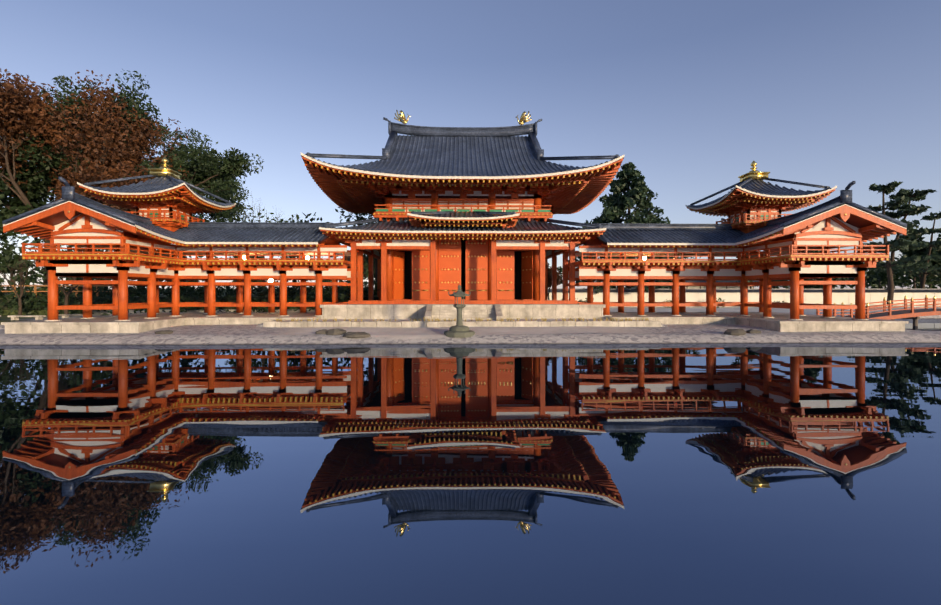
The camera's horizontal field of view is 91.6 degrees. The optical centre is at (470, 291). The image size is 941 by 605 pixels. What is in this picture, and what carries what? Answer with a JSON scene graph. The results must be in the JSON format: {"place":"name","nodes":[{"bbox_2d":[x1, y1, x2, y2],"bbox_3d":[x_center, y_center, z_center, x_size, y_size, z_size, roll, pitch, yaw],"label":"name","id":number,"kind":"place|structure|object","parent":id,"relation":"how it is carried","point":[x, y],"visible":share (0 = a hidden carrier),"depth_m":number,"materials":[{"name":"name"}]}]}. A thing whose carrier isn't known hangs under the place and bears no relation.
{"place":"outdoors","nodes":[
{"label":"outdoors","id":0,"kind":"place"},
{"bbox_2d":[3,182,357,309],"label":"wing","id":1,"kind":"structure","parent":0,"point":[178,203],"depth_m":28.64,"materials":[{"name":"red wood"}]},
{"bbox_2d":[68,157,181,212],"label":"gold wing fittings","id":2,"kind":"object","parent":1,"relation":"on","point":[164,170],"visible":0.96,"depth_m":30.89,"materials":[{"name":"brown metal"}]},
{"bbox_2d":[150,211,183,219],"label":"green panels","id":3,"kind":"object","parent":1,"relation":"in","point":[157,214],"visible":0.12,"depth_m":30.25,"materials":[{"name":"green wood"}]},
{"bbox_2d":[2,175,340,244],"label":"wing roof tiles","id":4,"kind":"object","parent":1,"relation":"attached to","point":[250,232],"visible":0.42,"depth_m":29.53,"materials":[{"name":"grey tile"}]},
{"bbox_2d":[8,185,338,244],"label":"wing soffit","id":5,"kind":"structure","parent":1,"relation":"attached to","point":[56,219],"depth_m":24.79,"materials":[{"name":"orange wood"}]},
{"bbox_2d":[22,189,343,264],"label":"wing rafter ends","id":6,"kind":"object","parent":1,"relation":"in","point":[181,263],"visible":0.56,"depth_m":28.70,"materials":[{"name":"paint"}]},
{"bbox_2d":[47,270,337,319],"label":"pillars","id":7,"kind":"structure","parent":1,"relation":"attached to","point":[120,294],"depth_m":29.38,"materials":[{"name":"wood"}]},
{"bbox_2d":[301,153,623,303],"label":"hall","id":8,"kind":"structure","parent":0,"point":[370,197],"depth_m":31.24,"materials":[{"name":"wood"}]},
{"bbox_2d":[304,162,615,245],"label":"hall rafter ends","id":9,"kind":"object","parent":8,"relation":"in","point":[459,221],"visible":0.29,"depth_m":30.10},
{"bbox_2d":[305,117,619,230],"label":"hall roof tiles","id":10,"kind":"object","parent":8,"relation":"attached to","point":[465,151],"visible":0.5,"depth_m":32.59,"materials":[{"name":"grey tile"}]},
{"bbox_2d":[301,155,623,249],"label":"hall soffit","id":11,"kind":"structure","parent":8,"relation":"attached to","point":[503,197],"depth_m":32.53,"materials":[{"name":"wood"}]},
{"bbox_2d":[394,110,530,290],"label":"gilded ornaments","id":12,"kind":"object","parent":8,"relation":"attached to","point":[402,119],"visible":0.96,"depth_m":33.22},
{"bbox_2d":[393,238,532,298],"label":"doors","id":13,"kind":"structure","parent":8,"relation":"attached to","point":[453,262],"depth_m":33.19,"materials":[{"name":"orange wood"}]},
{"bbox_2d":[385,198,540,299],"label":"pillars","id":14,"kind":"structure","parent":8,"relation":"attached to","point":[435,201],"depth_m":33.04,"materials":[{"name":"wood"}]},
{"bbox_2d":[375,209,550,211],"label":"green hall panels","id":15,"kind":"object","parent":8,"relation":"in","point":[418,210],"visible":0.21,"depth_m":32.32,"materials":[{"name":"wood"}]},
{"bbox_2d":[400,238,527,298],"bbox_3d":[-0.607,-2.100,37.194,15.200,5.900,12.080,0,0,-1],"label":"hall interior","id":16,"kind":"object","parent":8,"relation":"attached to","point":[408,274],"visible":0.04,"depth_m":34.94,"materials":[{"name":"black"}]},
{"bbox_2d":[0,319,940,604],"bbox_3d":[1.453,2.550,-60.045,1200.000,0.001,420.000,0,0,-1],"label":"pond water","id":17,"kind":"structure","parent":0,"point":[744,473],"depth_m":6.37,"materials":[{"name":"blue liquid"}]},
{"bbox_2d":[0,289,940,344],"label":"ground","id":18,"kind":"structure","parent":0,"point":[244,334],"depth_m":23.27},
{"bbox_2d":[0,250,35,314],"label":"tree","id":19,"kind":"object","parent":18,"relation":"on","point":[19,301],"visible":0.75,"depth_m":37.46,"materials":[{"name":"brown plant"}]},
{"bbox_2d":[0,170,40,242],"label":"evergreen tree","id":20,"kind":"object","parent":18,"relation":"on","point":[7,212],"visible":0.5,"depth_m":44.19,"materials":[{"name":"plant"}]},
{"bbox_2d":[0,314,94,319],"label":"stone benches","id":21,"kind":"object","parent":18,"relation":"on","point":[16,317],"visible":0.56,"depth_m":30.85,"materials":[{"name":"grey stone"}]},
{"bbox_2d":[0,146,98,289],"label":"evergreen tree","id":22,"kind":"object","parent":18,"relation":"on","point":[34,195],"depth_m":49.48,"materials":[{"name":"plant"}]},
{"bbox_2d":[46,247,82,313],"bbox_3d":[-31.721,-1.150,36.313,3.222,6.852,5.494,0,0,-20],"label":"tree","id":23,"kind":"object","parent":18,"relation":"on","point":[66,300],"visible":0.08,"depth_m":35.71,"materials":[{"name":"brown plant"}]},
{"bbox_2d":[0,68,189,294],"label":"autumn tree","id":24,"kind":"object","parent":18,"relation":"on","point":[21,102],"depth_m":44.27,"materials":[{"name":"brown plant"}]},
{"bbox_2d":[48,158,188,287],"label":"autumn tree","id":25,"kind":"object","parent":18,"relation":"on","point":[77,177],"depth_m":45.41,"materials":[{"name":"brown plant"}]},
{"bbox_2d":[3,70,263,279],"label":"evergreen tree","id":26,"kind":"object","parent":18,"relation":"on","point":[205,169],"depth_m":53.96,"materials":[{"name":"green plant"}]},
{"bbox_2d":[1,312,321,333],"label":"stone platform","id":27,"kind":"structure","parent":18,"relation":"on","point":[137,322],"depth_m":25.95,"materials":[{"name":"stone"}]},
{"bbox_2d":[0,297,378,324],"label":"bushes","id":28,"kind":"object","parent":18,"relation":"on","point":[4,306],"depth_m":40.38,"materials":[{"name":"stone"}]},
{"bbox_2d":[0,285,112,296],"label":"garden fence","id":29,"kind":"object","parent":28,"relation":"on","point":[36,291],"visible":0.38,"depth_m":40.45,"materials":[{"name":"brown wood"}]},
{"bbox_2d":[241,191,282,259],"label":"tree","id":30,"kind":"object","parent":18,"relation":"on","point":[259,215],"visible":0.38,"depth_m":53.94,"materials":[{"name":"plant"}]},
{"bbox_2d":[342,256,365,276],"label":"tree","id":31,"kind":"object","parent":18,"relation":"on","point":[346,258],"visible":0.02,"depth_m":99.91,"materials":[{"name":"green plant"}]},
{"bbox_2d":[363,256,374,277],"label":"tree","id":32,"kind":"object","parent":18,"relation":"on","point":[366,267],"visible":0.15,"depth_m":94.12,"materials":[{"name":"green plant"}]},
{"bbox_2d":[0,280,788,307],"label":"garden shrubs","id":33,"kind":"object","parent":18,"relation":"on","point":[261,287],"visible":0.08,"depth_m":44.17,"materials":[{"name":"green plant"}]},
{"bbox_2d":[242,256,646,281],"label":"lamp bulbs","id":34,"kind":"object","parent":18,"relation":"on","point":[270,280],"visible":0.48,"depth_m":32.11,"materials":[{"name":"white glass"}]},
{"bbox_2d":[155,328,760,337],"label":"shore rocks","id":35,"kind":"object","parent":18,"relation":"on","point":[338,331],"visible":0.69,"depth_m":23.32,"materials":[{"name":"grey stone"}]},
{"bbox_2d":[444,284,474,337],"bbox_3d":[-0.565,0.958,23.431,1.600,2.650,1.522,0,0,-1],"label":"stone lantern","id":36,"kind":"object","parent":18,"relation":"on","point":[459,329],"visible":0.96,"depth_m":23.15,"materials":[{"name":"grey stone"}]},
{"bbox_2d":[275,317,648,321],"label":"dry grass tufts","id":37,"kind":"object","parent":18,"relation":"on","point":[507,319],"visible":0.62,"depth_m":27.12,"materials":[{"name":"beige plant"}]},
{"bbox_2d":[263,321,660,326],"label":"terrace curb","id":38,"kind":"structure","parent":18,"relation":"on","point":[465,323],"depth_m":26.46,"materials":[{"name":"stone"}]},
{"bbox_2d":[320,303,605,320],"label":"stone platform","id":39,"kind":"structure","parent":18,"relation":"on","point":[469,311],"depth_m":29.52,"materials":[{"name":"beige stone"}]},
{"bbox_2d":[0,207,940,315],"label":"hedge belt","id":40,"kind":"object","parent":18,"relation":"on","point":[7,255],"depth_m":41.68,"materials":[{"name":"green plant"}]},
{"bbox_2d":[10,254,940,288],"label":"treeline","id":41,"kind":"object","parent":18,"relation":"on","point":[867,273],"depth_m":141.18,"materials":[{"name":"green plant"}]},
{"bbox_2d":[575,162,680,293],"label":"cedar tree","id":42,"kind":"object","parent":18,"relation":"on","point":[618,201],"depth_m":62.17,"materials":[{"name":"green plant"}]},
{"bbox_2d":[632,286,749,288],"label":"building walls","id":43,"kind":"structure","parent":18,"relation":"on","point":[717,287],"depth_m":76.84,"materials":[{"name":"white paint"}]},
{"bbox_2d":[549,292,940,303],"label":"perimeter wall","id":44,"kind":"structure","parent":18,"relation":"on","point":[837,297],"depth_m":60.50,"materials":[{"name":"beige paint"}]},
{"bbox_2d":[548,289,940,291],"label":"boundary wall","id":45,"kind":"structure","parent":44,"relation":"on","point":[780,290],"depth_m":60.50,"materials":[{"name":"white paint"}]},
{"bbox_2d":[603,312,908,331],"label":"stone platform","id":46,"kind":"structure","parent":18,"relation":"on","point":[780,322],"depth_m":26.95,"materials":[{"name":"stone"}]},
{"bbox_2d":[587,271,864,318],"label":"pillars","id":47,"kind":"structure","parent":46,"relation":"on","point":[765,299],"depth_m":30.02,"materials":[{"name":"wood"}]},
{"bbox_2d":[610,304,940,306],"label":"boundary wall","id":48,"kind":"structure","parent":18,"relation":"on","point":[838,304],"depth_m":60.61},
{"bbox_2d":[816,298,940,319],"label":"red bridge rails","id":49,"kind":"object","parent":18,"relation":"on","point":[905,306],"visible":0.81,"depth_m":33.61,"materials":[{"name":"wood"}]},
{"bbox_2d":[817,295,935,305],"bbox_3d":[35.701,0.660,34.852,20.670,0.880,2.370,0,0,-1],"label":"red bridge giboshi","id":50,"kind":"object","parent":49,"relation":"on","point":[884,298],"visible":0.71,"depth_m":33.68,"materials":[{"name":"metal"}]},
{"bbox_2d":[844,309,940,325],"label":"bridge","id":51,"kind":"structure","parent":18,"relation":"on","point":[915,321],"depth_m":34.37,"materials":[{"name":"wood"}]},
{"bbox_2d":[863,180,929,305],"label":"pine","id":52,"kind":"object","parent":18,"relation":"on","point":[903,204],"depth_m":52.58,"materials":[{"name":"green plant"}]},
{"bbox_2d":[893,211,940,288],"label":"pine","id":53,"kind":"object","parent":18,"relation":"on","point":[936,243],"depth_m":69.81,"materials":[{"name":"green plant"}]},
{"bbox_2d":[899,234,940,285],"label":"dark tree","id":54,"kind":"object","parent":18,"relation":"on","point":[921,252],"depth_m":79.14,"materials":[{"name":"green plant"}]},
{"bbox_2d":[0,0,940,288],"label":"sky","id":55,"kind":"structure","parent":0,"point":[691,93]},
{"bbox_2d":[548,263,562,299],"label":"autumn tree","id":56,"kind":"object","parent":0,"point":[559,280],"depth_m":51.05,"materials":[{"name":"brown plant"}]},
{"bbox_2d":[617,280,758,281],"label":"building roof","id":57,"kind":"structure","parent":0,"point":[705,281],"depth_m":76.28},
{"bbox_2d":[568,185,906,308],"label":"wing","id":58,"kind":"structure","parent":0,"point":[741,206],"depth_m":29.32,"materials":[{"name":"wood"}]},
{"bbox_2d":[586,187,892,245],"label":"wing soffit","id":59,"kind":"structure","parent":58,"relation":"attached to","point":[855,221],"depth_m":25.75,"materials":[{"name":"wood"}]},
{"bbox_2d":[583,192,896,264],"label":"wing rafter ends","id":60,"kind":"object","parent":58,"relation":"on","point":[887,259],"visible":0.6,"depth_m":29.07,"materials":[{"name":"paint"}]},
{"bbox_2d":[584,178,906,245],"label":"wing roof tiles","id":61,"kind":"object","parent":58,"relation":"attached to","point":[667,233],"visible":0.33,"depth_m":30.23,"materials":[{"name":"grey tile"}]},
{"bbox_2d":[738,161,846,215],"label":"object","id":62,"kind":"object","parent":58,"relation":"on","point":[754,173],"visible":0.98,"depth_m":31.77,"materials":[{"name":"brown metal"}]},
{"bbox_2d":[784,250,838,288],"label":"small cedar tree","id":63,"kind":"object","parent":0,"point":[816,286],"depth_m":85.06,"materials":[{"name":"green plant"}]},
{"bbox_2d":[863,188,937,289],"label":"pine","id":64,"kind":"object","parent":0,"point":[921,194],"depth_m":57.93,"materials":[{"name":"green plant"}]}
]}

